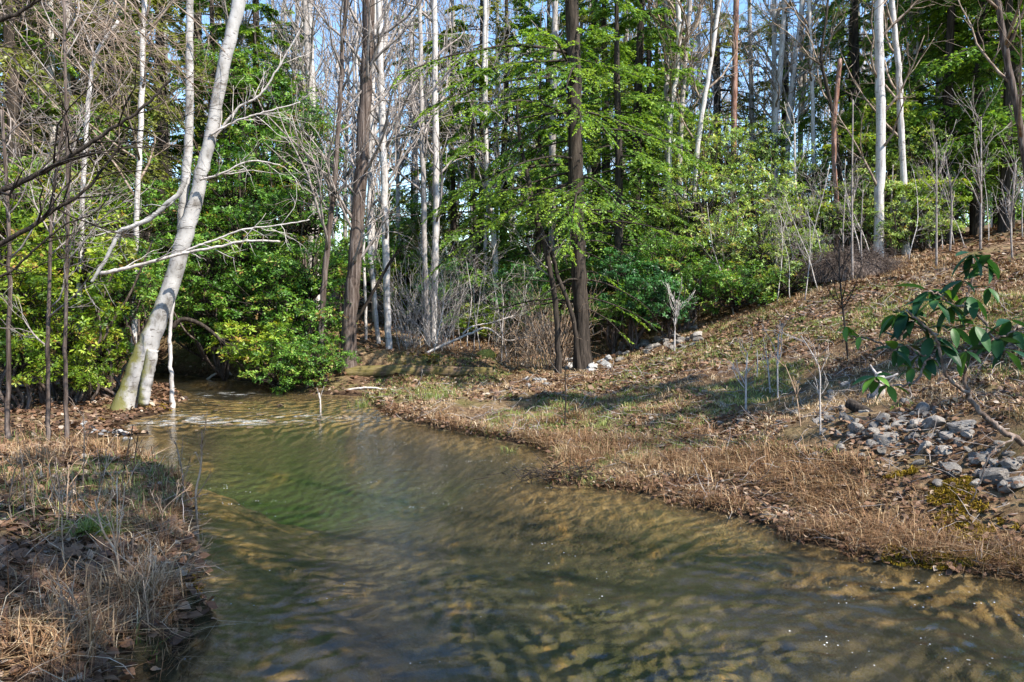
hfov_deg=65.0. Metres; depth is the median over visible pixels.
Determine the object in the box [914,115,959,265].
sapling
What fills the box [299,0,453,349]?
bare tree
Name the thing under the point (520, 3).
hemlock tree
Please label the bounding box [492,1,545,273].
bare tree
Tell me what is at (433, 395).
grass tuft
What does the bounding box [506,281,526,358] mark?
bare sapling
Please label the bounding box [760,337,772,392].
dead stem
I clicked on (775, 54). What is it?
bare tree
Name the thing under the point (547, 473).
debris pile
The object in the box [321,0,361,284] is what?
bare tree
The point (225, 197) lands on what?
laurel shrub
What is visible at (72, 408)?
leaf litter
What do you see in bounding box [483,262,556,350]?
laurel shrub
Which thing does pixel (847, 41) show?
hemlock tree
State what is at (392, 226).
laurel shrub
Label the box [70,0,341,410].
leaning tree
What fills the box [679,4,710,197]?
bare tree
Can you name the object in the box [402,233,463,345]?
bare sapling
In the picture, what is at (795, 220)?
laurel shrub
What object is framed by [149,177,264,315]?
laurel shrub
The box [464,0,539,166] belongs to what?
bare tree
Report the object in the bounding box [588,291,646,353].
laurel shrub
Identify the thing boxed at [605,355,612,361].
rock
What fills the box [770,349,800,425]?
dead stem
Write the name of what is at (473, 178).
hemlock tree
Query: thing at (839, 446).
rock
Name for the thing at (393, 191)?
hemlock tree
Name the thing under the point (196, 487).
dead stem
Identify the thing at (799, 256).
laurel shrub
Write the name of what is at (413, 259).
laurel shrub
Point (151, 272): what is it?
laurel shrub
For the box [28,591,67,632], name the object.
weed stalk
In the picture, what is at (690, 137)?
laurel shrub
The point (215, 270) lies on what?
laurel shrub
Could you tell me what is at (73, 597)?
weed stalk
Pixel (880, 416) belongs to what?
rock
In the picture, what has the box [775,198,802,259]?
bare sapling
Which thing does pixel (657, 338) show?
rock
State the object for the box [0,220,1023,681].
ground
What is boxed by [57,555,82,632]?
weed stalk
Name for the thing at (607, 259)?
laurel shrub
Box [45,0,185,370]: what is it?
sapling
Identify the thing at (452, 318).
bare sapling
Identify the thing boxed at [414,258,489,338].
laurel shrub
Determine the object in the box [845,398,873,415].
log stub
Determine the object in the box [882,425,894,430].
rock
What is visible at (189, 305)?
laurel shrub
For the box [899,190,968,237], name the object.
laurel shrub
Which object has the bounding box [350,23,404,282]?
bare tree
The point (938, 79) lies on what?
bare tree
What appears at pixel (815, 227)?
bare sapling
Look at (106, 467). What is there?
weed stalk
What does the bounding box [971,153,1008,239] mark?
bare sapling
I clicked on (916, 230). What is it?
bare sapling
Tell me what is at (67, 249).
sapling
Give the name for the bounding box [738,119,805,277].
laurel shrub
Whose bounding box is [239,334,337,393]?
laurel shrub
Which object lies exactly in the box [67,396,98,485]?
weed stalk
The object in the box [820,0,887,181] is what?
bare tree
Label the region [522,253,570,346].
laurel shrub
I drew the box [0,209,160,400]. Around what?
laurel shrub
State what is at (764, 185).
laurel shrub
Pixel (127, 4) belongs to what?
hemlock tree
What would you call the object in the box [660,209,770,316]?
laurel shrub
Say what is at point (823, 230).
laurel shrub
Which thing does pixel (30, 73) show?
pine tree
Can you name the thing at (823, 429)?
rock
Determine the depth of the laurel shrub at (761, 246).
18.15 m
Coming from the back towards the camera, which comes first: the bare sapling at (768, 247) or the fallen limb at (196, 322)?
the bare sapling at (768, 247)
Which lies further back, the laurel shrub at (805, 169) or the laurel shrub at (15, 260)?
the laurel shrub at (805, 169)
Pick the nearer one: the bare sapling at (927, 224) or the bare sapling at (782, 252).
the bare sapling at (782, 252)
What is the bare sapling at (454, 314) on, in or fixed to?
on the ground at (458, 576)
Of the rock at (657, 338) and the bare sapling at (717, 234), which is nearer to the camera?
the rock at (657, 338)
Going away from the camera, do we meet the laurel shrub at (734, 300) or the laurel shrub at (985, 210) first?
the laurel shrub at (734, 300)
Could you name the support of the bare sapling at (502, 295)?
on the ground at (458, 576)
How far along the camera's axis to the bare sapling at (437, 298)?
18.64 m
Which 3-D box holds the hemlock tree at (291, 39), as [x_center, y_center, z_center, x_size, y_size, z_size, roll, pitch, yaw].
[-7.487,-5.855,26.728,3.510,10.203,4.121,0,3,2]
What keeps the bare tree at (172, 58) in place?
on the ground at (458, 576)
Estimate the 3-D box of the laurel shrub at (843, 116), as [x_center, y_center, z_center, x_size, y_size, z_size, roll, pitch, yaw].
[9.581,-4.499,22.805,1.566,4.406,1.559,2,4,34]
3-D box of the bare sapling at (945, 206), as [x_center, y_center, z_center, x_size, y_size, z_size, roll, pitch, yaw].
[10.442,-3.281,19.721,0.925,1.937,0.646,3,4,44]
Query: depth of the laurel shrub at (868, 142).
20.59 m
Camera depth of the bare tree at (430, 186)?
35.21 m
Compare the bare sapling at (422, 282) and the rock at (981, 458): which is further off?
the bare sapling at (422, 282)
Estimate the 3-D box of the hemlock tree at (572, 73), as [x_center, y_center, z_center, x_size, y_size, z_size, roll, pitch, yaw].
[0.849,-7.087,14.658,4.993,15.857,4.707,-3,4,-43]
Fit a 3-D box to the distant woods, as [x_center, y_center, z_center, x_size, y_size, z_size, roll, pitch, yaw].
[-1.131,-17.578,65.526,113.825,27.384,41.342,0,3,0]
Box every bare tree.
[0,0,137,319]
[12,0,217,352]
[13,0,146,314]
[121,0,173,190]
[149,5,193,138]
[165,8,185,176]
[194,0,286,306]
[202,0,251,252]
[229,0,360,266]
[238,0,334,261]
[243,0,350,319]
[244,0,328,166]
[246,0,427,376]
[250,0,300,219]
[262,0,304,233]
[263,0,338,309]
[264,0,476,375]
[277,0,484,339]
[286,0,450,343]
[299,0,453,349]
[315,0,449,321]
[315,1,356,292]
[316,1,358,273]
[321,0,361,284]
[323,0,466,322]
[325,0,378,210]
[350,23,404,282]
[351,0,513,345]
[374,2,410,212]
[384,0,446,293]
[384,0,493,343]
[388,0,417,181]
[390,0,444,202]
[397,0,477,305]
[401,2,477,247]
[402,0,488,323]
[426,0,531,319]
[426,1,498,282]
[430,0,548,343]
[437,0,471,248]
[459,0,509,257]
[462,0,534,253]
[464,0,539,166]
[465,72,568,373]
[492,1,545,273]
[498,0,592,328]
[522,0,546,294]
[536,0,586,298]
[537,0,622,283]
[545,234,581,371]
[558,0,611,205]
[588,3,659,299]
[607,1,674,190]
[619,0,730,303]
[629,0,725,297]
[644,2,702,226]
[645,0,748,236]
[659,0,708,259]
[660,0,766,312]
[673,0,757,234]
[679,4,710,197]
[686,0,771,108]
[701,0,748,185]
[702,0,789,275]
[728,0,797,266]
[728,0,808,268]
[740,0,845,247]
[743,0,860,251]
[744,0,847,255]
[758,0,834,252]
[797,1,869,240]
[816,0,963,255]
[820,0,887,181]
[821,0,909,254]
[821,4,870,127]
[835,8,872,82]
[849,0,934,171]
[899,0,959,216]
[939,0,1023,177]
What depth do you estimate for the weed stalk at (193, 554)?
4.27 m
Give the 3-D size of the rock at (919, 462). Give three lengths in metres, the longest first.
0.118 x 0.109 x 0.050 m
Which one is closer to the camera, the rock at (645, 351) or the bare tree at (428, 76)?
the rock at (645, 351)
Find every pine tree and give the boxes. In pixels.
[25,0,85,148]
[674,0,772,278]
[739,0,873,251]
[836,0,870,195]
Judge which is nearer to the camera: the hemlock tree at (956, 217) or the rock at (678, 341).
the rock at (678, 341)
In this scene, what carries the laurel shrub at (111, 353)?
on the ground at (458, 576)
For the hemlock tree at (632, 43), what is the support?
on the ground at (458, 576)
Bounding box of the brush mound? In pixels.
[781,229,918,291]
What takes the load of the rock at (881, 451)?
on the ground at (458, 576)
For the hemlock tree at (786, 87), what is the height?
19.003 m
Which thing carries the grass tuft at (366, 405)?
in the stream water
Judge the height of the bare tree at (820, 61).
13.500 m
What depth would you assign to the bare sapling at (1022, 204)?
17.32 m
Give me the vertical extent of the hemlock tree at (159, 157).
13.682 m
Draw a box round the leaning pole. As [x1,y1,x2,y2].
[335,228,420,352]
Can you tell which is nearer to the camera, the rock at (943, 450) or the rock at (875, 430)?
the rock at (943, 450)
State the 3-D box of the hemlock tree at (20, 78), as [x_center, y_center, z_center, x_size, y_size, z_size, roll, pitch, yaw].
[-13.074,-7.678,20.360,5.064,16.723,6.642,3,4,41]
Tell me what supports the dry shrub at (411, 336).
on the ground at (458, 576)
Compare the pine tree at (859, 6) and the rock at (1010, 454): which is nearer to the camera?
the rock at (1010, 454)
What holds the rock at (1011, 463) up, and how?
on the ground at (458, 576)
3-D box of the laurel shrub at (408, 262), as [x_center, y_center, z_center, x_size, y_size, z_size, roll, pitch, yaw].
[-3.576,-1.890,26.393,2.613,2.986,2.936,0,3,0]
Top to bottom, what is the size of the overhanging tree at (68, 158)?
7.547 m
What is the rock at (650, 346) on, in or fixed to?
on the ground at (458, 576)
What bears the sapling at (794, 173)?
on the ground at (458, 576)
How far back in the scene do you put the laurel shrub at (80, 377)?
11.99 m
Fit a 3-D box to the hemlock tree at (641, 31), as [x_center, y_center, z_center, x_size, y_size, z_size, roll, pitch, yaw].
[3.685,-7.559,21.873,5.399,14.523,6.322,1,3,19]
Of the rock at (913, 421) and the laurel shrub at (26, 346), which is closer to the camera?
the rock at (913, 421)
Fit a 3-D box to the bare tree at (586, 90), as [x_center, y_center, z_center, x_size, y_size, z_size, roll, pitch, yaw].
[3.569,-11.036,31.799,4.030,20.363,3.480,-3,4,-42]
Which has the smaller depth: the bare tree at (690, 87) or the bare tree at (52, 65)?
the bare tree at (52, 65)
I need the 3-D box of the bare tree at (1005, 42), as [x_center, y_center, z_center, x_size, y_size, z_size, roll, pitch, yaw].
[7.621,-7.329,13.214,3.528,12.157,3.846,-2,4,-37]
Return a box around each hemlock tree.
[0,0,140,323]
[0,0,153,292]
[0,0,182,316]
[0,0,200,307]
[0,0,211,275]
[0,1,178,186]
[0,7,63,198]
[22,0,213,343]
[45,0,180,189]
[76,0,263,290]
[76,2,194,203]
[87,0,247,262]
[124,1,278,271]
[143,0,283,266]
[170,0,342,234]
[172,0,318,305]
[243,9,346,296]
[366,10,464,271]
[391,0,601,319]
[391,0,714,370]
[394,15,519,327]
[428,49,529,337]
[430,0,567,328]
[471,11,601,345]
[488,0,587,309]
[498,0,658,320]
[524,0,674,321]
[530,0,708,338]
[541,0,746,321]
[584,0,727,306]
[600,0,712,287]
[611,5,729,271]
[658,0,785,257]
[707,0,845,230]
[765,0,934,245]
[790,0,897,237]
[818,6,962,243]
[845,0,998,237]
[847,0,1023,240]
[861,0,1023,233]
[862,0,1022,238]
[886,0,1023,230]
[886,0,1023,237]
[911,0,1023,228]
[927,0,1023,231]
[927,18,1023,227]
[930,0,1023,223]
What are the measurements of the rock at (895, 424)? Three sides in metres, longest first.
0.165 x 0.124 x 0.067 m
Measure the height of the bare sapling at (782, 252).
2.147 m
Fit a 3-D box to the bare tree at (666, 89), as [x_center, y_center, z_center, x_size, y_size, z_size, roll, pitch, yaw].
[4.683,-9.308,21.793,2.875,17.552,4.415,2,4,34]
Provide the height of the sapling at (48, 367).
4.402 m
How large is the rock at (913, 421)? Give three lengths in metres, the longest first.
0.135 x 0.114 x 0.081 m
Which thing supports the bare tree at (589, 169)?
on the ground at (458, 576)
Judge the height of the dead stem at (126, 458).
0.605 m
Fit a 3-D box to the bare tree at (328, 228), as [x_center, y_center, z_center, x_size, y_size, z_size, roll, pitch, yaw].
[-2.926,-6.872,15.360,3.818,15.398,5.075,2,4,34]
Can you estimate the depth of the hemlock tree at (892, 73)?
22.34 m
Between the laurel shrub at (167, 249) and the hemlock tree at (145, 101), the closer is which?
the laurel shrub at (167, 249)
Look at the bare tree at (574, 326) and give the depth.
15.26 m
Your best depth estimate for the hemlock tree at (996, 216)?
29.67 m
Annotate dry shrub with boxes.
[361,213,493,351]
[362,216,530,348]
[466,317,529,365]
[490,302,561,368]
[494,263,605,369]
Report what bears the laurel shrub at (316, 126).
on the ground at (458, 576)
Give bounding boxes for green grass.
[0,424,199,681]
[362,279,1023,489]
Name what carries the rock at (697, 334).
on the ground at (458, 576)
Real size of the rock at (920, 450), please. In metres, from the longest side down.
0.164 x 0.138 x 0.076 m
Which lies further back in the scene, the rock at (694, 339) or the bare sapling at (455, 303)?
the bare sapling at (455, 303)
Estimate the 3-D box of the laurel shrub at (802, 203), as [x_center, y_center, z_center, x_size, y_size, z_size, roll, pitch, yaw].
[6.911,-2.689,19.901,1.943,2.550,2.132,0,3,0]
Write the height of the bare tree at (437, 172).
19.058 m
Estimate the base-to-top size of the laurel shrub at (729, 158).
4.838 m
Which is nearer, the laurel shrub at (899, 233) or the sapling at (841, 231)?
the sapling at (841, 231)
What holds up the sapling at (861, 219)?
on the ground at (458, 576)
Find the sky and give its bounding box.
[0,0,1023,251]
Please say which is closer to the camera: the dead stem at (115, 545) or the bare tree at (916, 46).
the dead stem at (115, 545)
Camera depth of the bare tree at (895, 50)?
19.23 m
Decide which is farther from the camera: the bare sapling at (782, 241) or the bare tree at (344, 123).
the bare tree at (344, 123)
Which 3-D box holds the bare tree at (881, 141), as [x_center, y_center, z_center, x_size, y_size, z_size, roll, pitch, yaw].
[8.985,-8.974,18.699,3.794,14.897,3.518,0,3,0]
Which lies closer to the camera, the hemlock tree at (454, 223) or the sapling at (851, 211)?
the sapling at (851, 211)
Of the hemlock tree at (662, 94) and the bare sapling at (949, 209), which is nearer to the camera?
the bare sapling at (949, 209)
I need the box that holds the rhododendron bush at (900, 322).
[834,251,1023,505]
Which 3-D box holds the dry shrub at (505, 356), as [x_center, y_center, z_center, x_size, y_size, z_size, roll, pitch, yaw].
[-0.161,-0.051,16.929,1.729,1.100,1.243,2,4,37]
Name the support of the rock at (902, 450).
on the ground at (458, 576)
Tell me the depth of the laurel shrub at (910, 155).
20.09 m
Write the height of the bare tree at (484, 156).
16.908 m
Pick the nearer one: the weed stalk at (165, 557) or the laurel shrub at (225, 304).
the weed stalk at (165, 557)
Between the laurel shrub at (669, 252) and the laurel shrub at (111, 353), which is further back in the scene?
the laurel shrub at (669, 252)
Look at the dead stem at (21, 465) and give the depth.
5.02 m
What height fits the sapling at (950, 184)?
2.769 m
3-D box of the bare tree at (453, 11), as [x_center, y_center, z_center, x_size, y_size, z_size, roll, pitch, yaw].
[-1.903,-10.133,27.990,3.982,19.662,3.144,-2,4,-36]
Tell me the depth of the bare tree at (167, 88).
43.52 m
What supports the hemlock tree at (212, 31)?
on the ground at (458, 576)
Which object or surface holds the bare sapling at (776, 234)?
on the ground at (458, 576)
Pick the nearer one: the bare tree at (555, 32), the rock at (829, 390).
the rock at (829, 390)
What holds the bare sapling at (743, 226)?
on the ground at (458, 576)
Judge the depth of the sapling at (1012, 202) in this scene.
14.38 m
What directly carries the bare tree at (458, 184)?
on the ground at (458, 576)
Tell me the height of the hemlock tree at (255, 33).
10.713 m
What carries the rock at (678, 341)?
on the ground at (458, 576)
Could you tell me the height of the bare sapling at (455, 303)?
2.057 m
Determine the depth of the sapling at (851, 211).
16.07 m
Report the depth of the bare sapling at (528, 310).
16.50 m
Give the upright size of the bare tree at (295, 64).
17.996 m
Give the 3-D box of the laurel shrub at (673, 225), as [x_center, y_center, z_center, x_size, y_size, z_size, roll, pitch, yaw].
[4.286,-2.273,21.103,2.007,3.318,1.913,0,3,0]
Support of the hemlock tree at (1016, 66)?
on the ground at (458, 576)
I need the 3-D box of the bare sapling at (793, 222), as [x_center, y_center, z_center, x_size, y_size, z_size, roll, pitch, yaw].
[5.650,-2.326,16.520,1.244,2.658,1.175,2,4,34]
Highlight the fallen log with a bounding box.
[344,364,492,377]
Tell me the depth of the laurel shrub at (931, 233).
18.80 m
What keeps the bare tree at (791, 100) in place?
on the ground at (458, 576)
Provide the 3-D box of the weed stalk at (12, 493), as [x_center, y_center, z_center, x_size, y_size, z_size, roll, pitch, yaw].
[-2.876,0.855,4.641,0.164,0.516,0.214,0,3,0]
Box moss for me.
[12,353,1023,632]
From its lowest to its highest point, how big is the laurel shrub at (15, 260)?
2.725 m
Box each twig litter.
[0,421,225,681]
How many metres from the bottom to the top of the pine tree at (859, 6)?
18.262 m
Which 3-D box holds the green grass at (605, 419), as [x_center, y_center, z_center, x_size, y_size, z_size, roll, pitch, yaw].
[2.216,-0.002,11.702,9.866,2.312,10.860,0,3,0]
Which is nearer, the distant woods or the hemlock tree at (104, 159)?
the hemlock tree at (104, 159)
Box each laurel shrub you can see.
[0,159,111,385]
[0,206,47,326]
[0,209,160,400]
[0,250,88,404]
[0,277,131,403]
[0,311,73,411]
[10,159,127,339]
[34,307,134,397]
[41,253,161,380]
[41,351,120,403]
[72,173,200,362]
[86,237,193,381]
[119,208,213,306]
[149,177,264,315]
[158,230,268,379]
[158,260,216,299]
[162,298,232,361]
[166,139,303,337]
[172,276,268,379]
[193,39,284,304]
[193,286,258,313]
[194,193,321,352]
[199,60,333,296]
[201,252,336,358]
[206,316,302,382]
[212,115,351,328]
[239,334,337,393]
[240,169,377,320]
[245,236,377,356]
[245,285,357,364]
[257,100,350,296]
[263,299,315,335]
[274,334,362,388]
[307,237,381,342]
[340,257,393,305]
[342,210,421,295]
[366,188,448,315]
[366,238,431,322]
[374,259,449,324]
[401,241,445,318]
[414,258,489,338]
[439,241,507,324]
[453,302,505,340]
[461,290,523,334]
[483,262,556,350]
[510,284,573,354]
[519,283,589,324]
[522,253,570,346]
[556,262,602,326]
[566,247,649,346]
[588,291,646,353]
[594,257,685,350]
[627,278,694,338]
[629,229,715,326]
[639,159,751,311]
[639,191,710,297]
[644,108,738,283]
[658,259,737,330]
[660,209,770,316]
[672,114,778,299]
[688,259,785,315]
[697,194,821,302]
[701,154,818,290]
[734,250,821,302]
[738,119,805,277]
[754,181,833,279]
[754,204,828,250]
[765,226,834,284]
[773,140,844,257]
[801,205,872,250]
[803,196,887,252]
[819,104,875,254]
[819,120,899,251]
[825,235,869,251]
[831,156,927,253]
[858,90,937,251]
[858,191,946,257]
[868,207,915,246]
[874,126,968,248]
[887,165,972,251]
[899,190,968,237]
[904,205,965,250]
[925,185,967,211]
[961,190,992,226]
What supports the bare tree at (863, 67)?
on the ground at (458, 576)
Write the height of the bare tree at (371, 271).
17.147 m
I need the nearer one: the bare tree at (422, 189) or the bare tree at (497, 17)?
the bare tree at (422, 189)
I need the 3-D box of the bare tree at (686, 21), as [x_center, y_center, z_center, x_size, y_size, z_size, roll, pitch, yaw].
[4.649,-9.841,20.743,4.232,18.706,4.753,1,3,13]
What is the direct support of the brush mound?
on the ground at (458, 576)
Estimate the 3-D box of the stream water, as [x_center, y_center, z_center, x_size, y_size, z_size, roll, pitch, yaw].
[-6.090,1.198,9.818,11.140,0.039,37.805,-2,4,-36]
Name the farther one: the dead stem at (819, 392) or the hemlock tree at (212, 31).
the hemlock tree at (212, 31)
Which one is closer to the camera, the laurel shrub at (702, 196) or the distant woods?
the laurel shrub at (702, 196)
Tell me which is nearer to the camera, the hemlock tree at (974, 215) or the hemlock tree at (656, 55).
the hemlock tree at (974, 215)
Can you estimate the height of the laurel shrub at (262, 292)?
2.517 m
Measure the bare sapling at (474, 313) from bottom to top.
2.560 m
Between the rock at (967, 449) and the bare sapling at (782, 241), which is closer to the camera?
the rock at (967, 449)
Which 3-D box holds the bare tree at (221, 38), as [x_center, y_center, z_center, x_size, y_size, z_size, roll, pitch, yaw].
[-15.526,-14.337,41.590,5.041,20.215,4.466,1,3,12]
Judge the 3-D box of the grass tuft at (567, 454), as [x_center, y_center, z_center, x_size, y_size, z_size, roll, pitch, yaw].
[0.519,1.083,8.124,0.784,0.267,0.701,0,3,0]
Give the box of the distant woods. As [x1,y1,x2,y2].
[0,0,1023,282]
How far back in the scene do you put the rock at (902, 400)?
7.31 m
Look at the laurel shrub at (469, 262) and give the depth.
25.61 m
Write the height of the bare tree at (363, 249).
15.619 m
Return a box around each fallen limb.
[172,317,246,354]
[206,372,231,378]
[349,375,422,389]
[427,319,549,352]
[462,298,540,333]
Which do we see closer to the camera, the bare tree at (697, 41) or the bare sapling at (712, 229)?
the bare sapling at (712, 229)
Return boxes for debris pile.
[474,451,637,489]
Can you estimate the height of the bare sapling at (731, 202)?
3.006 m
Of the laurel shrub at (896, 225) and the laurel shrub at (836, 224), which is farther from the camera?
the laurel shrub at (896, 225)
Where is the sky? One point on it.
(741, 5)
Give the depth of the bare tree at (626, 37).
28.54 m
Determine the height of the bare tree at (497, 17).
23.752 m
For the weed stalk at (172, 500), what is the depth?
5.16 m
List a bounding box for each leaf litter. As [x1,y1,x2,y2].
[0,222,1023,410]
[0,339,307,439]
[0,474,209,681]
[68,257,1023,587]
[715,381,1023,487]
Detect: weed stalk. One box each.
[0,452,33,522]
[18,465,37,520]
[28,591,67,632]
[41,463,83,561]
[42,554,80,622]
[43,451,74,530]
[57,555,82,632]
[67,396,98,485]
[96,460,123,516]
[98,445,119,491]
[110,535,136,564]
[137,551,173,600]
[144,529,182,594]
[150,476,192,521]
[163,425,194,499]
[182,529,212,570]
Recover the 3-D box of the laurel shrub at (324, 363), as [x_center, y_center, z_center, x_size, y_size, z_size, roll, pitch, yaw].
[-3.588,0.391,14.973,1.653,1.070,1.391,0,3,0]
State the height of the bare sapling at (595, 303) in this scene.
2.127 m
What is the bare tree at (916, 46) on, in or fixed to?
on the ground at (458, 576)
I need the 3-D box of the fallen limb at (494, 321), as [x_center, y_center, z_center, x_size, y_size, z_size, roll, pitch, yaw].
[-0.184,-0.556,17.297,1.790,0.836,0.913,0,3,0]
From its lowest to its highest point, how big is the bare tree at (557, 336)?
5.775 m
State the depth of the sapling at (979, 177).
16.52 m
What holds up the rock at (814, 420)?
on the ground at (458, 576)
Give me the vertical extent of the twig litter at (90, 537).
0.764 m
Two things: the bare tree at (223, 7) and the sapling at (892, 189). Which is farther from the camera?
the bare tree at (223, 7)
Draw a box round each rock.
[220,423,232,427]
[267,419,277,425]
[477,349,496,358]
[588,363,597,368]
[601,361,611,365]
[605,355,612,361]
[642,349,653,353]
[644,344,653,349]
[654,336,661,341]
[671,339,682,344]
[688,325,698,329]
[692,337,703,341]
[693,332,701,336]
[736,419,744,424]
[812,417,823,422]
[821,427,827,433]
[827,389,836,394]
[833,429,842,436]
[836,443,846,451]
[839,412,850,422]
[848,422,864,433]
[865,427,881,436]
[865,439,877,446]
[868,421,878,427]
[873,431,899,445]
[876,413,889,424]
[876,445,886,453]
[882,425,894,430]
[890,420,908,427]
[890,449,905,455]
[897,414,910,419]
[899,398,913,405]
[904,434,917,442]
[907,424,916,428]
[909,418,923,428]
[910,432,919,437]
[911,459,924,464]
[914,402,929,415]
[914,441,931,454]
[921,415,945,428]
[922,411,931,417]
[922,433,935,439]
[932,406,940,412]
[932,449,943,456]
[932,479,942,486]
[935,445,952,454]
[936,438,943,443]
[939,431,953,440]
[940,462,960,476]
[946,419,976,432]
[953,437,964,446]
[960,431,972,438]
[963,446,971,451]
[965,429,974,434]
[967,457,979,464]
[968,451,991,463]
[968,478,981,487]
[972,468,980,476]
[979,467,1009,484]
[986,448,999,453]
[988,459,998,466]
[997,480,1011,492]
[999,457,1022,469]
[1002,450,1015,456]
[1003,476,1023,488]
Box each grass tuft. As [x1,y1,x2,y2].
[0,432,86,466]
[13,502,157,541]
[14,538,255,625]
[347,395,384,409]
[407,385,485,401]
[500,445,518,456]
[539,436,591,463]
[613,446,675,470]
[641,454,744,481]
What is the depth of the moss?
5.47 m
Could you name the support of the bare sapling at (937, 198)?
on the ground at (458, 576)
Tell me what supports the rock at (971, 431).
on the ground at (458, 576)
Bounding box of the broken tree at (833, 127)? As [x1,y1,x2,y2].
[831,58,841,249]
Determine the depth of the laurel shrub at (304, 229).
18.12 m
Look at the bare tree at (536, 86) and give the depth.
42.12 m
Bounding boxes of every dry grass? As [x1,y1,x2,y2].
[0,421,264,681]
[4,399,1023,681]
[46,251,1023,583]
[52,222,1022,382]
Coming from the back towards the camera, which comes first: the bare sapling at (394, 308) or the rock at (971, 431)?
the bare sapling at (394, 308)
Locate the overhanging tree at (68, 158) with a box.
[0,0,271,282]
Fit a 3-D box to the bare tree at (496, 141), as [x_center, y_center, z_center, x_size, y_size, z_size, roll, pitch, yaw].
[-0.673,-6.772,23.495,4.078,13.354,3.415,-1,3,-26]
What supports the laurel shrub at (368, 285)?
on the ground at (458, 576)
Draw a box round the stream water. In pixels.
[112,372,994,665]
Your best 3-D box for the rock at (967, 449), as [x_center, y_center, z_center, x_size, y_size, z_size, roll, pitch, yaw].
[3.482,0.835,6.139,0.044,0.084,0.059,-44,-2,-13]
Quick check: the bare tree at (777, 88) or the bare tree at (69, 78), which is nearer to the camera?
the bare tree at (69, 78)
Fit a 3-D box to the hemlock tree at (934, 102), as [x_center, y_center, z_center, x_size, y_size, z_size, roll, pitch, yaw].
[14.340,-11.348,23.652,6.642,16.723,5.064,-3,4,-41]
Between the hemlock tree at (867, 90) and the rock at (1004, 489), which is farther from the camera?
the hemlock tree at (867, 90)
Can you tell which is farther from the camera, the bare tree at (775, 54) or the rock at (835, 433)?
the bare tree at (775, 54)
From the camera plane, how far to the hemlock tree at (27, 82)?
23.55 m
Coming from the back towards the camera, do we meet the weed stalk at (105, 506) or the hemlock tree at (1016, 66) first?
the hemlock tree at (1016, 66)
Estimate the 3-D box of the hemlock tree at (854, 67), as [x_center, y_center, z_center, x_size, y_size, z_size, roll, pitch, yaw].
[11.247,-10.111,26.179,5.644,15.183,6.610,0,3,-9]
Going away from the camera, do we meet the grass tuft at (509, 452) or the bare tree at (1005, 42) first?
the grass tuft at (509, 452)
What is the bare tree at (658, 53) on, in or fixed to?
on the ground at (458, 576)
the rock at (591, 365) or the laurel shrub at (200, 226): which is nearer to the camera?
the rock at (591, 365)
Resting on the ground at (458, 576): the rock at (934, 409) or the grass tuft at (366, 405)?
the rock at (934, 409)
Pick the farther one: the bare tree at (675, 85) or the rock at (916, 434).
the bare tree at (675, 85)
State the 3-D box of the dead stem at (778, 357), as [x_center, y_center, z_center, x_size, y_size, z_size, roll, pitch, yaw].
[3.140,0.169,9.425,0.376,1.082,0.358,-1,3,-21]
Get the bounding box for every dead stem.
[10,427,27,510]
[52,434,139,594]
[61,450,90,518]
[90,531,169,643]
[120,419,151,491]
[128,427,149,490]
[176,414,210,541]
[317,387,323,416]
[562,361,565,424]
[665,280,696,350]
[722,323,753,409]
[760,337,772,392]
[761,313,789,397]
[761,321,829,434]
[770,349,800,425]
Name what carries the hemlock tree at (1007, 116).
on the ground at (458, 576)
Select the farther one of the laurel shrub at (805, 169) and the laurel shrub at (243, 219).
the laurel shrub at (805, 169)
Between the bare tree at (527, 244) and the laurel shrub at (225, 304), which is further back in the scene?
the bare tree at (527, 244)
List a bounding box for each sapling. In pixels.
[0,0,157,440]
[0,47,164,440]
[0,65,104,439]
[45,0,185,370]
[167,302,175,408]
[380,286,406,349]
[384,271,401,350]
[397,283,424,348]
[398,224,432,349]
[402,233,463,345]
[414,252,456,345]
[431,251,479,352]
[436,232,485,345]
[437,258,466,348]
[441,284,465,345]
[441,286,468,349]
[457,236,483,349]
[466,240,532,361]
[468,228,516,351]
[479,264,517,360]
[488,292,511,343]
[504,255,546,356]
[505,273,546,352]
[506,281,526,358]
[518,282,543,335]
[587,284,603,337]
[673,158,745,314]
[696,204,728,305]
[707,186,769,311]
[711,174,740,254]
[746,192,806,300]
[750,206,794,298]
[752,223,779,297]
[754,163,817,287]
[755,183,807,289]
[769,183,803,301]
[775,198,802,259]
[780,155,835,258]
[782,102,828,253]
[789,197,836,283]
[800,178,833,299]
[811,154,869,251]
[812,186,869,359]
[814,137,875,250]
[830,148,861,243]
[838,193,849,250]
[842,84,864,279]
[856,176,870,262]
[884,143,906,255]
[904,161,950,259]
[912,150,964,249]
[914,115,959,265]
[914,193,938,247]
[922,163,967,244]
[930,122,974,250]
[935,67,1019,249]
[935,165,955,244]
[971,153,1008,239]
[992,116,1023,256]
[999,151,1023,213]
[1006,136,1023,237]
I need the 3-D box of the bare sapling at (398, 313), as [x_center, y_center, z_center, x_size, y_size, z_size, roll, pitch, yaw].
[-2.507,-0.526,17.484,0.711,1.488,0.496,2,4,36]

